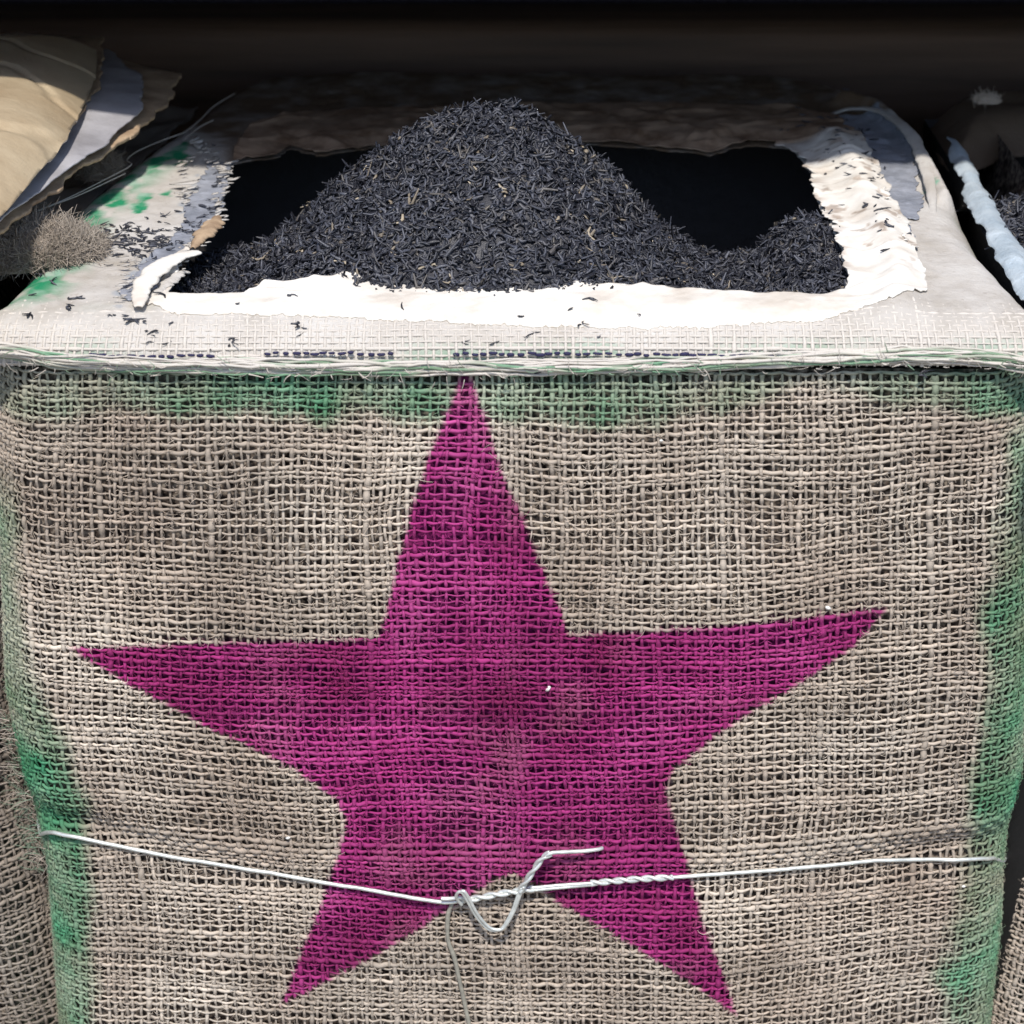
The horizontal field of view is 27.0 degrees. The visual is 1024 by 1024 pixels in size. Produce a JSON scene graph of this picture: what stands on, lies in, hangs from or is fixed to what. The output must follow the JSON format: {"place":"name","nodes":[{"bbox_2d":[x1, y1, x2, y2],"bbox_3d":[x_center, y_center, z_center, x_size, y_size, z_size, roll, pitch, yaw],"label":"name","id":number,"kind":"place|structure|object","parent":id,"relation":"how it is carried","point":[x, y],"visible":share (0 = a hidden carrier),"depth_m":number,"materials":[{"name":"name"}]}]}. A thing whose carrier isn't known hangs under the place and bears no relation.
{"place":"outdoors","nodes":[
{"label":"outdoors","id":0,"kind":"place"},
{"label":"ground","id":1,"kind":"structure","parent":0,"visible":0},
{"bbox_2d":[0,33,198,1023],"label":"tea sack","id":2,"kind":"object","parent":1,"relation":"on","point":[78,114],"visible":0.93,"depth_m":1.17,"materials":[{"name":"fabric"}]},
{"bbox_2d":[0,72,1023,1023],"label":"tea sack","id":3,"kind":"object","parent":1,"relation":"on","point":[364,584],"visible":0.98,"depth_m":1.07,"materials":[{"name":"fabric"}]},
{"bbox_2d":[22,88,933,377],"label":"tea crumbs","id":4,"kind":"object","parent":3,"relation":"on","point":[164,242],"visible":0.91,"depth_m":1.10,"materials":[{"name":"black plant"}]},
{"bbox_2d":[169,96,848,295],"bbox_3d":[0.009,-0.041,1.226,0.399,0.416,0.335,0,26,0],"label":"tea heap","id":5,"kind":"object","parent":3,"relation":"in","point":[489,196],"visible":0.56,"depth_m":1.08,"materials":[{"name":"black plant"}]},
{"bbox_2d":[37,820,1006,931],"bbox_3d":[0.005,0.179,1.139,0.528,0.051,0.086,0,26,0],"label":"binding wire","id":6,"kind":"object","parent":3,"relation":"attached to","point":[518,891],"visible":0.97,"depth_m":1.11,"materials":[{"name":"silver metal"}]},
{"bbox_2d":[445,904,470,1023],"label":"loose strand","id":7,"kind":"object","parent":6,"relation":"hanging from","point":[453,953],"visible":1,"depth_m":1.13},
{"bbox_2d":[0,0,1023,3],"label":"wall","id":8,"kind":"structure","parent":1,"relation":"on","point":[511,1],"depth_m":1.52,"materials":[{"name":"black"}]},
{"bbox_2d":[0,4,1023,159],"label":"wooden rail","id":9,"kind":"object","parent":8,"relation":"attached to","point":[913,66],"visible":0.5,"depth_m":1.46,"materials":[{"name":"brown wood"}]},
{"bbox_2d":[922,86,1023,1023],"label":"tea sack","id":10,"kind":"object","parent":1,"relation":"on","point":[973,144],"visible":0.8,"depth_m":1.21,"materials":[{"name":"beige fabric"}]},
{"bbox_2d":[955,190,1023,302],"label":"tea heap","id":11,"kind":"object","parent":10,"relation":"in","point":[1010,209],"visible":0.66,"depth_m":1.15,"materials":[{"name":"black plant"}]}
]}

